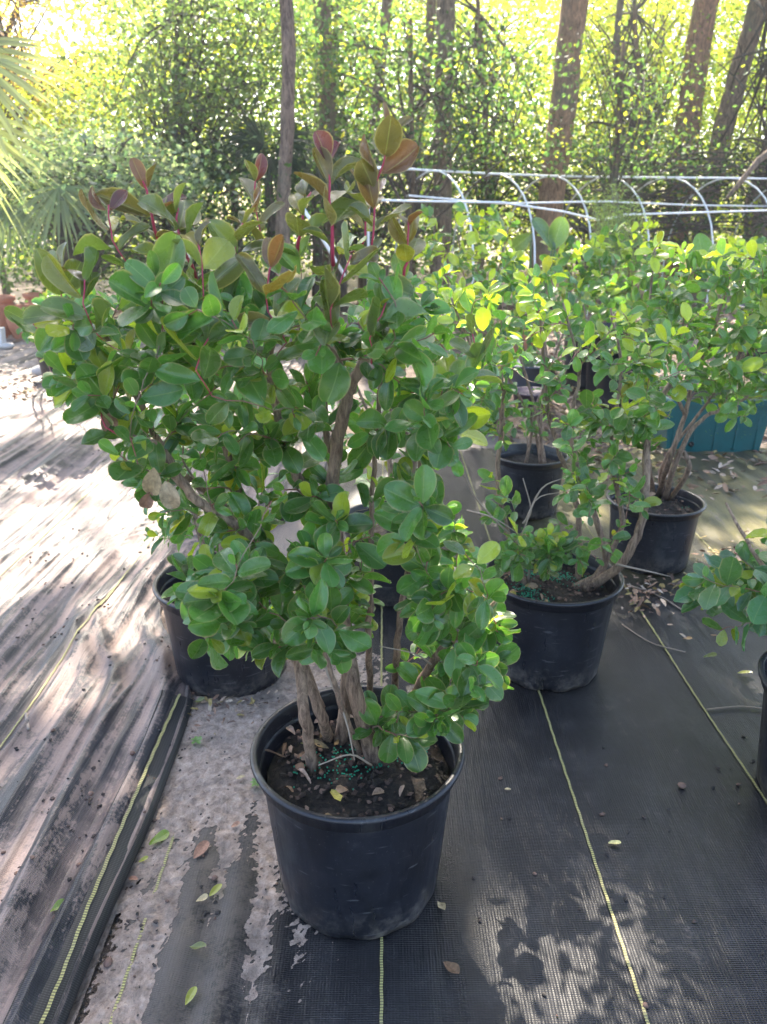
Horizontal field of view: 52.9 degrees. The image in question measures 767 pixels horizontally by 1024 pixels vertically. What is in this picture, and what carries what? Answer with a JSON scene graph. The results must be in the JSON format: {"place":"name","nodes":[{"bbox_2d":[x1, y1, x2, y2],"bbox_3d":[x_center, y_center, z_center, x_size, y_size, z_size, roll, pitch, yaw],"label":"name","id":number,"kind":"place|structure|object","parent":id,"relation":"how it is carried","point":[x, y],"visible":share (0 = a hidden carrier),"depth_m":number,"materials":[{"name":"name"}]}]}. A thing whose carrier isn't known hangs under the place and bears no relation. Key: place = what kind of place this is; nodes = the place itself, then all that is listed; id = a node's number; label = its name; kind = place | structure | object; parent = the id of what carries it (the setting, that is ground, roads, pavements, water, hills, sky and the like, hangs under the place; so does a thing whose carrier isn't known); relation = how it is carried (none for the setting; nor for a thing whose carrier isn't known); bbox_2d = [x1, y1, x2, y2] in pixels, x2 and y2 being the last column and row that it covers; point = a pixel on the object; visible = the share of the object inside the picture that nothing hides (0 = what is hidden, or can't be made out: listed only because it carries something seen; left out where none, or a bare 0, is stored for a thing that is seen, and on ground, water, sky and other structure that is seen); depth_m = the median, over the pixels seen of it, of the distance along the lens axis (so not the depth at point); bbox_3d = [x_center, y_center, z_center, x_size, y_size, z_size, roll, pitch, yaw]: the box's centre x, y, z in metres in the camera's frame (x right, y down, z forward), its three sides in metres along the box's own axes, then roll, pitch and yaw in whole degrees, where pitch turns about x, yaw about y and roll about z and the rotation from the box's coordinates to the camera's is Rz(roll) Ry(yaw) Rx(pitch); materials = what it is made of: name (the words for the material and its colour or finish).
{"place":"outdoors","nodes":[
{"label":"outdoors","id":0,"kind":"place"},
{"bbox_2d":[305,209,345,276],"bbox_3d":[-0.599,-2.677,7.570,0.472,0.721,0.080,-5,22,-12],"label":"leaning pipe","id":1,"kind":"object","parent":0,"point":[325,243],"visible":0.23,"depth_m":7.59,"materials":[{"name":"white metal"}]},
{"bbox_2d":[0,225,766,1023],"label":"ground","id":2,"kind":"structure","parent":0,"point":[18,289],"depth_m":7.60,"materials":[{"name":"soil"}]},
{"bbox_2d":[0,4,98,260],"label":"palm tree","id":3,"kind":"object","parent":2,"relation":"on","point":[8,64],"visible":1,"depth_m":5.16,"materials":[{"name":"green plant"}]},
{"bbox_2d":[0,318,117,373],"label":"sand","id":4,"kind":"structure","parent":2,"relation":"on","point":[22,353],"depth_m":7.91,"materials":[{"name":"beige sand"}]},
{"bbox_2d":[0,327,5,343],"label":"white box","id":5,"kind":"object","parent":4,"relation":"on","point":[2,335],"visible":0.6,"depth_m":8.40,"materials":[{"name":"plastic"}]},
{"bbox_2d":[0,342,14,348],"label":"stone","id":6,"kind":"object","parent":4,"relation":"on","point":[6,345],"visible":1,"depth_m":8.21,"materials":[{"name":"white stone"}]},
{"bbox_2d":[0,294,15,337],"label":"terracotta pot","id":7,"kind":"object","parent":4,"relation":"on","point":[7,299],"visible":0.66,"depth_m":8.84,"materials":[{"name":"brown ceramic"}]},
{"bbox_2d":[3,304,35,339],"bbox_3d":[-4.155,-2.179,8.913,0.388,0.400,0.388,0,21,0],"label":"terracotta pot","id":8,"kind":"object","parent":4,"relation":"on","point":[12,327],"visible":0.14,"depth_m":8.81,"materials":[{"name":"brown ceramic"}]},
{"bbox_2d":[22,292,43,303],"bbox_3d":[-4.365,-2.527,9.738,0.306,0.460,0.306,0,21,0],"label":"terracotta pot","id":9,"kind":"object","parent":4,"relation":"on","point":[29,296],"visible":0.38,"depth_m":9.56,"materials":[{"name":"brown ceramic"}]},
{"bbox_2d":[0,157,124,298],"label":"palmetto","id":10,"kind":"object","parent":2,"relation":"on","point":[61,220],"visible":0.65,"depth_m":8.09,"materials":[{"name":"green plant"}]},
{"bbox_2d":[0,0,149,127],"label":"cypress tree","id":11,"kind":"object","parent":2,"relation":"on","point":[14,17],"visible":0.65,"depth_m":10.27,"materials":[{"name":"green plant"}]},
{"bbox_2d":[0,30,218,293],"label":"bright bush","id":12,"kind":"object","parent":2,"relation":"on","point":[43,109],"visible":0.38,"depth_m":12.13,"materials":[{"name":"green plant"}]},
{"bbox_2d":[0,98,277,272],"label":"glossy bush","id":13,"kind":"object","parent":2,"relation":"on","point":[95,160],"visible":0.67,"depth_m":8.45,"materials":[{"name":"green plant"}]},
{"bbox_2d":[0,130,343,302],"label":"brush","id":14,"kind":"object","parent":2,"relation":"on","point":[128,255],"visible":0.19,"depth_m":9.94,"materials":[{"name":"green plant"}]},
{"bbox_2d":[0,340,349,1023],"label":"ground cloth","id":15,"kind":"object","parent":2,"relation":"on","point":[106,721],"visible":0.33,"depth_m":2.27,"materials":[{"name":"grey fabric"}]},
{"bbox_2d":[24,712,29,730],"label":"fallen twig","id":16,"kind":"object","parent":15,"relation":"on","point":[26,716],"visible":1,"depth_m":2.13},
{"bbox_2d":[31,365,41,375],"bbox_3d":[-3.042,-1.267,6.900,0.205,0.105,0.201,0,21,0],"label":"stone","id":17,"kind":"object","parent":15,"relation":"on","point":[36,370],"visible":0.38,"depth_m":6.82,"materials":[{"name":"white stone"}]},
{"bbox_2d":[50,898,63,911],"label":"fallen leaf","id":18,"kind":"object","parent":15,"relation":"on","point":[57,904],"visible":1,"depth_m":1.56,"materials":[{"name":"green plant"}]},
{"bbox_2d":[16,287,113,375],"bbox_3d":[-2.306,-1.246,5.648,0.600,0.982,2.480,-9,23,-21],"label":"potted shrub","id":19,"kind":"object","parent":15,"relation":"on","point":[44,366],"visible":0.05,"depth_m":4.82,"materials":[{"name":"green plant"}]},
{"bbox_2d":[0,361,298,403],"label":"leaf litter","id":20,"kind":"object","parent":15,"relation":"on","point":[20,392],"visible":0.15,"depth_m":6.35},
{"bbox_2d":[16,0,399,214],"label":"understory tree","id":21,"kind":"object","parent":2,"relation":"on","point":[185,53],"visible":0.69,"depth_m":9.78,"materials":[{"name":"green plant"}]},
{"bbox_2d":[176,129,278,251],"bbox_3d":[-2.105,-3.943,10.603,1.815,2.589,1.435,0,21,0],"label":"palmetto","id":22,"kind":"object","parent":2,"relation":"on","point":[213,177],"visible":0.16,"depth_m":10.26,"materials":[{"name":"green plant"}]},
{"bbox_2d":[210,112,323,296],"bbox_3d":[-1.413,-3.736,9.974,1.590,2.651,1.433,0,21,0],"label":"palmetto","id":23,"kind":"object","parent":2,"relation":"on","point":[257,143],"visible":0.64,"depth_m":9.55,"materials":[{"name":"green plant"}]},
{"bbox_2d":[275,0,295,329],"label":"forest tree","id":24,"kind":"object","parent":2,"relation":"on","point":[287,112],"visible":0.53,"depth_m":8.84,"materials":[{"name":"brown plant"}]},
{"bbox_2d":[263,120,363,311],"bbox_3d":[-0.972,-3.991,10.595,1.763,2.683,1.464,0,21,0],"label":"palmetto","id":25,"kind":"object","parent":2,"relation":"on","point":[316,259],"visible":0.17,"depth_m":10.51,"materials":[{"name":"green plant"}]},
{"bbox_2d":[312,0,337,309],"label":"forest tree","id":26,"kind":"object","parent":2,"relation":"on","point":[333,122],"visible":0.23,"depth_m":10.96,"materials":[{"name":"brown plant"}]},
{"bbox_2d":[290,160,401,313],"bbox_3d":[-0.605,-3.948,10.924,1.770,2.368,1.458,0,21,0],"label":"palmetto","id":27,"kind":"object","parent":2,"relation":"on","point":[343,286],"visible":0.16,"depth_m":11.00,"materials":[{"name":"green plant"}]},
{"bbox_2d":[221,0,480,203],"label":"understory tree","id":28,"kind":"object","parent":2,"relation":"on","point":[362,5],"visible":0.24,"depth_m":12.53,"materials":[{"name":"green plant"}]},
{"bbox_2d":[8,301,735,344],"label":"leaf litter","id":29,"kind":"object","parent":2,"relation":"on","point":[731,317],"visible":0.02,"depth_m":10.52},
{"bbox_2d":[357,0,391,304],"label":"forest tree","id":30,"kind":"object","parent":2,"relation":"on","point":[385,8],"visible":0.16,"depth_m":11.36,"materials":[{"name":"brown plant"}]},
{"bbox_2d":[209,111,548,286],"bbox_3d":[-0.448,-4.634,12.077,5.823,2.930,3.987,0,21,0],"label":"shrubbery","id":31,"kind":"object","parent":2,"relation":"on","point":[381,232],"visible":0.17,"depth_m":11.81,"materials":[{"name":"green plant"}]},
{"bbox_2d":[0,0,766,281],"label":"distant woods","id":32,"kind":"object","parent":2,"relation":"on","point":[85,18],"visible":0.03,"depth_m":18.57,"materials":[{"name":"green plant"}]},
{"bbox_2d":[212,0,612,271],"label":"sapling","id":33,"kind":"object","parent":2,"relation":"on","point":[412,57],"visible":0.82,"depth_m":9.85,"materials":[{"name":"green plant"}]},
{"bbox_2d":[412,0,435,292],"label":"forest tree","id":34,"kind":"object","parent":2,"relation":"on","point":[430,12],"visible":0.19,"depth_m":12.08,"materials":[{"name":"brown plant"}]},
{"bbox_2d":[100,447,766,1023],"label":"ground cloth","id":35,"kind":"object","parent":2,"relation":"on","point":[636,707],"visible":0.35,"depth_m":1.72,"materials":[{"name":"black fabric"}]},
{"bbox_2d":[185,986,196,1004],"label":"fallen leaf","id":36,"kind":"object","parent":35,"relation":"on","point":[191,993],"visible":1,"depth_m":1.43,"materials":[{"name":"green plant"}]},
{"bbox_2d":[66,591,388,1023],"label":"sand","id":37,"kind":"structure","parent":35,"relation":"on","point":[224,809],"depth_m":1.76,"materials":[{"name":"grey sand"}]},
{"bbox_2d":[103,957,112,967],"bbox_3d":[-0.533,0.871,1.492,0.017,0.012,0.020,0,21,0],"label":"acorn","id":38,"kind":"object","parent":37,"relation":"on","point":[108,961],"visible":1,"depth_m":1.49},
{"bbox_2d":[128,876,137,879],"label":"fallen leaf","id":39,"kind":"object","parent":37,"relation":"on","point":[132,878],"visible":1,"depth_m":1.68,"materials":[{"name":"brown plant"}]},
{"bbox_2d":[139,856,147,861],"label":"fallen leaf","id":40,"kind":"object","parent":37,"relation":"on","point":[143,858],"visible":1,"depth_m":1.73,"materials":[{"name":"green plant"}]},
{"bbox_2d":[149,829,168,844],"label":"fallen leaf","id":41,"kind":"object","parent":37,"relation":"on","point":[161,835],"visible":1,"depth_m":1.78,"materials":[{"name":"green plant"}]},
{"bbox_2d":[191,736,201,743],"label":"weed seedling","id":42,"kind":"object","parent":37,"relation":"on","point":[196,739],"visible":1,"depth_m":2.10,"materials":[{"name":"green plant"}]},
{"bbox_2d":[190,941,206,948],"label":"fallen leaf","id":43,"kind":"object","parent":37,"relation":"on","point":[200,944],"visible":1,"depth_m":1.51,"materials":[{"name":"green plant"}]},
{"bbox_2d":[194,697,204,701],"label":"fallen leaf","id":44,"kind":"object","parent":37,"relation":"on","point":[199,699],"visible":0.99,"depth_m":2.28,"materials":[{"name":"green plant"}]},
{"bbox_2d":[193,840,208,857],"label":"fallen leaf","id":45,"kind":"object","parent":37,"relation":"on","point":[201,848],"visible":1,"depth_m":1.74,"materials":[{"name":"brown plant"}]},
{"bbox_2d":[196,893,207,901],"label":"fallen leaf","id":46,"kind":"object","parent":37,"relation":"on","point":[204,896],"visible":1,"depth_m":1.61,"materials":[{"name":"beige plant"}]},
{"bbox_2d":[134,312,285,699],"bbox_3d":[-0.531,-0.070,2.360,0.532,1.143,0.662,0,21,0],"label":"potted shrub","id":47,"kind":"object","parent":37,"relation":"on","point":[235,677],"visible":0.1,"depth_m":2.28,"materials":[{"name":"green plant"}]},
{"bbox_2d":[211,875,217,880],"bbox_3d":[-0.368,0.798,1.680,0.014,0.010,0.013,0,21,0],"label":"debris nut","id":48,"kind":"object","parent":37,"relation":"on","point":[214,877],"visible":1,"depth_m":1.68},
{"bbox_2d":[209,884,221,895],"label":"fallen leaf","id":49,"kind":"object","parent":37,"relation":"on","point":[215,889],"visible":1,"depth_m":1.65,"materials":[{"name":"green plant"}]},
{"bbox_2d":[187,690,279,735],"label":"leaf litter","id":50,"kind":"object","parent":37,"relation":"on","point":[209,701],"visible":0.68,"depth_m":2.24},
{"bbox_2d":[231,821,239,826],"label":"fallen leaf","id":51,"kind":"object","parent":37,"relation":"on","point":[235,823],"visible":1,"depth_m":1.82,"materials":[{"name":"plant"}]},
{"bbox_2d":[250,778,258,786],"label":"weed seedling","id":52,"kind":"object","parent":37,"relation":"on","point":[254,782],"visible":0.69,"depth_m":1.94,"materials":[{"name":"green plant"}]},
{"bbox_2d":[0,398,763,1018],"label":"soil crumbs","id":53,"kind":"object","parent":37,"relation":"on","point":[230,784],"visible":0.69,"depth_m":1.85,"materials":[{"name":"brown soil"}]},
{"bbox_2d":[322,267,464,606],"bbox_3d":[0.020,-0.271,2.821,0.574,1.188,0.576,0,21,0],"label":"potted shrub","id":54,"kind":"object","parent":37,"relation":"on","point":[387,594],"visible":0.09,"depth_m":2.79,"materials":[{"name":"green plant"}]},
{"bbox_2d":[4,102,520,939],"bbox_3d":[-0.162,0.109,1.395,0.921,1.500,0.606,0,21,0],"label":"potted shrub","id":55,"kind":"object","parent":35,"relation":"on","point":[354,778],"visible":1,"depth_m":1.24,"materials":[{"name":"green plant"}]},
{"bbox_2d":[437,902,445,909],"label":"fallen leaf","id":56,"kind":"object","parent":35,"relation":"on","point":[442,905],"visible":1,"depth_m":1.61,"materials":[{"name":"plant"}]},
{"bbox_2d":[443,961,459,973],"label":"fallen leaf","id":57,"kind":"object","parent":35,"relation":"on","point":[452,967],"visible":1,"depth_m":1.47,"materials":[{"name":"brown plant"}]},
{"bbox_2d":[414,200,529,429],"bbox_3d":[0.555,-1.181,4.829,0.753,1.448,0.978,0,21,0],"label":"potted shrub","id":58,"kind":"object","parent":35,"relation":"on","point":[456,260],"visible":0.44,"depth_m":4.50,"materials":[{"name":"green plant"}]},
{"bbox_2d":[448,256,595,519],"bbox_3d":[0.640,-0.581,3.611,0.811,1.201,0.689,0,21,0],"label":"potted shrub","id":59,"kind":"object","parent":35,"relation":"on","point":[537,466],"visible":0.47,"depth_m":3.60,"materials":[{"name":"green plant"}]},
{"bbox_2d":[413,255,725,691],"bbox_3d":[0.492,-0.090,2.266,0.878,1.248,0.677,0,21,0],"label":"potted shrub","id":60,"kind":"object","parent":35,"relation":"on","point":[565,588],"visible":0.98,"depth_m":2.21,"materials":[{"name":"green plant"}]},
{"bbox_2d":[608,840,620,843],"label":"fallen leaf","id":61,"kind":"object","parent":35,"relation":"on","point":[614,842],"visible":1,"depth_m":1.78,"materials":[{"name":"yellow plant"}]},
{"bbox_2d":[618,572,686,637],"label":"leaf litter","id":62,"kind":"object","parent":35,"relation":"on","point":[639,602],"visible":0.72,"depth_m":2.92,"materials":[{"name":"brown plant"}]},
{"bbox_2d":[627,584,680,609],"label":"fallen twig","id":63,"kind":"object","parent":35,"relation":"on","point":[656,595],"visible":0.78,"depth_m":2.94,"materials":[{"name":"wood"}]},
{"bbox_2d":[622,624,685,651],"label":"fallen twig","id":64,"kind":"object","parent":35,"relation":"on","point":[652,642],"visible":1,"depth_m":2.60,"materials":[{"name":"wood"}]},
{"bbox_2d":[678,782,685,788],"bbox_3d":[0.757,0.693,1.954,0.020,0.014,0.020,0,21,0],"label":"debris nut","id":65,"kind":"object","parent":35,"relation":"on","point":[681,785],"visible":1,"depth_m":1.95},
{"bbox_2d":[606,231,766,575],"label":"potted shrub","id":66,"kind":"object","parent":35,"relation":"on","point":[664,545],"visible":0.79,"depth_m":2.82,"materials":[{"name":"green plant"}]},
{"bbox_2d":[704,652,716,656],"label":"fallen leaf","id":67,"kind":"object","parent":35,"relation":"on","point":[711,654],"visible":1,"depth_m":2.53,"materials":[{"name":"green plant"}]},
{"bbox_2d":[673,502,766,798],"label":"potted shrub","id":68,"kind":"object","parent":35,"relation":"on","point":[729,585],"visible":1,"depth_m":1.95,"materials":[{"name":"green plant"}]},
{"bbox_2d":[691,531,762,563],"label":"leaf litter","id":69,"kind":"object","parent":35,"relation":"on","point":[737,556],"visible":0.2,"depth_m":3.30,"materials":[{"name":"beige plant"}]},
{"bbox_2d":[706,706,761,709],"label":"fallen twig","id":70,"kind":"object","parent":35,"relation":"on","point":[733,707],"visible":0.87,"depth_m":2.27,"materials":[{"name":"grey wood"}]},
{"bbox_2d":[738,670,751,672],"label":"fallen leaf","id":71,"kind":"object","parent":35,"relation":"on","point":[745,671],"visible":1,"depth_m":2.43,"materials":[{"name":"yellow plant"}]},
{"bbox_2d":[430,0,454,288],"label":"forest tree","id":72,"kind":"object","parent":2,"relation":"on","point":[445,19],"visible":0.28,"depth_m":10.69,"materials":[{"name":"brown plant"}]},
{"bbox_2d":[339,0,633,292],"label":"understory tree","id":73,"kind":"object","parent":2,"relation":"on","point":[478,16],"visible":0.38,"depth_m":12.93,"materials":[{"name":"green plant"}]},
{"bbox_2d":[506,325,539,356],"bbox_3d":[1.442,-1.742,7.914,0.408,0.300,0.408,0,21,0],"label":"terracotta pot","id":74,"kind":"object","parent":2,"relation":"on","point":[525,345],"visible":0.04,"depth_m":7.75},
{"bbox_2d":[488,215,568,386],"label":"broadleaf plant","id":75,"kind":"object","parent":2,"relation":"on","point":[554,235],"visible":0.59,"depth_m":6.03,"materials":[{"name":"green plant"}]},
{"bbox_2d":[513,386,545,412],"bbox_3d":[1.113,-0.842,5.792,0.315,0.140,0.315,0,21,0],"label":"nursery tub","id":76,"kind":"object","parent":2,"relation":"on","point":[524,393],"visible":0.3,"depth_m":5.74,"materials":[{"name":"plastic"}]},
{"bbox_2d":[507,357,555,386],"bbox_3d":[1.248,-1.186,6.604,0.504,0.200,0.504,0,21,0],"label":"nursery tub","id":77,"kind":"object","parent":2,"relation":"on","point":[532,373],"visible":0.2,"depth_m":6.43,"materials":[{"name":"grey plastic"}]},
{"bbox_2d":[527,0,588,298],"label":"forest tree","id":78,"kind":"object","parent":2,"relation":"on","point":[573,14],"visible":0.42,"depth_m":11.57,"materials":[{"name":"brown plant"}]},
{"bbox_2d":[367,166,766,315],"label":"hoop house frame","id":79,"kind":"object","parent":2,"relation":"on","point":[464,200],"visible":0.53,"depth_m":10.59,"materials":[{"name":"white metal"}]},
{"bbox_2d":[726,150,766,198],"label":"fallen branch","id":80,"kind":"object","parent":79,"relation":"on","point":[759,159],"visible":1,"depth_m":8.65,"materials":[{"name":"brown plant"}]},
{"bbox_2d":[400,113,766,274],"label":"shrubbery","id":81,"kind":"object","parent":2,"relation":"on","point":[651,197],"visible":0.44,"depth_m":12.74,"materials":[{"name":"green plant"}]},
{"bbox_2d":[537,234,633,389],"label":"potted shrub","id":82,"kind":"object","parent":2,"relation":"on","point":[592,263],"visible":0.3,"depth_m":6.44,"materials":[{"name":"green plant"}]},
{"bbox_2d":[586,322,627,391],"bbox_3d":[1.777,-1.203,6.147,0.357,0.560,0.357,0,21,0],"label":"nursery tub","id":83,"kind":"object","parent":2,"relation":"on","point":[590,374],"visible":0.08,"depth_m":6.12,"materials":[{"name":"plastic"}]},
{"bbox_2d":[452,346,766,499],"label":"leaf litter","id":84,"kind":"object","parent":2,"relation":"on","point":[724,486],"visible":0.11,"depth_m":4.62,"materials":[{"name":"brown plant"}]},
{"bbox_2d":[652,372,766,451],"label":"planter box","id":85,"kind":"object","parent":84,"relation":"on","point":[709,433],"visible":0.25,"depth_m":4.71,"materials":[{"name":"teal plastic"}]},
{"bbox_2d":[608,0,623,274],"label":"forest tree","id":86,"kind":"object","parent":2,"relation":"on","point":[618,19],"visible":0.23,"depth_m":12.97,"materials":[{"name":"brown plant"}]},
{"bbox_2d":[579,176,655,313],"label":"feathery shrub","id":87,"kind":"object","parent":2,"relation":"on","point":[608,240],"visible":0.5,"depth_m":6.71,"materials":[{"name":"green plant"}]},
{"bbox_2d":[540,218,698,408],"bbox_3d":[1.594,-1.298,5.284,1.002,1.339,1.328,9,23,22],"label":"potted shrub","id":88,"kind":"object","parent":2,"relation":"on","point":[608,301],"visible":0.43,"depth_m":4.95,"materials":[{"name":"green plant"}]},
{"bbox_2d":[484,4,766,304],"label":"sapling","id":89,"kind":"object","parent":2,"relation":"on","point":[615,163],"visible":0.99,"depth_m":10.78,"materials":[{"name":"green plant"}]},
{"bbox_2d":[506,0,752,293],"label":"understory tree","id":90,"kind":"object","parent":2,"relation":"on","point":[634,12],"visible":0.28,"depth_m":13.99,"materials":[{"name":"green plant"}]},
{"bbox_2d":[629,0,669,276],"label":"forest tree","id":91,"kind":"object","parent":2,"relation":"on","point":[663,16],"visible":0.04,"depth_m":15.60,"materials":[{"name":"brown plant"}]},
{"bbox_2d":[657,0,719,287],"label":"pine tree","id":92,"kind":"object","parent":2,"relation":"on","point":[703,43],"visible":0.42,"depth_m":13.69,"materials":[{"name":"brown plant"}]},
{"bbox_2d":[689,233,716,376],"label":"broadleaf plant","id":93,"kind":"object","parent":2,"relation":"on","point":[702,241],"visible":0.22,"depth_m":4.92,"materials":[{"name":"green plant"}]},
{"bbox_2d":[645,0,766,226],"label":"understory tree","id":94,"kind":"object","parent":2,"relation":"on","point":[760,73],"visible":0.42,"depth_m":13.54,"materials":[{"name":"green plant"}]},
{"bbox_2d":[686,0,765,295],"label":"forest tree","id":95,"kind":"object","parent":2,"relation":"on","point":[752,21],"visible":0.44,"depth_m":13.35,"materials":[{"name":"brown plant"}]},
{"bbox_2d":[709,235,766,390],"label":"potted shrub","id":96,"kind":"object","parent":2,"relation":"on","point":[761,242],"visible":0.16,"depth_m":4.89,"materials":[{"name":"green plant"}]},
{"bbox_2d":[736,304,766,372],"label":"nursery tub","id":97,"kind":"object","parent":2,"relation":"on","point":[747,354],"visible":0.06,"depth_m":7.00,"materials":[{"name":"plastic"}]},
{"bbox_2d":[742,139,766,286],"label":"forest tree","id":98,"kind":"object","parent":2,"relation":"on","point":[763,230],"visible":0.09,"depth_m":13.58,"materials":[{"name":"green plant"}]},
{"bbox_2d":[0,0,766,223],"label":"sky","id":99,"kind":"structure","parent":0,"point":[73,37],"materials":[{"name":"white"}]}
]}

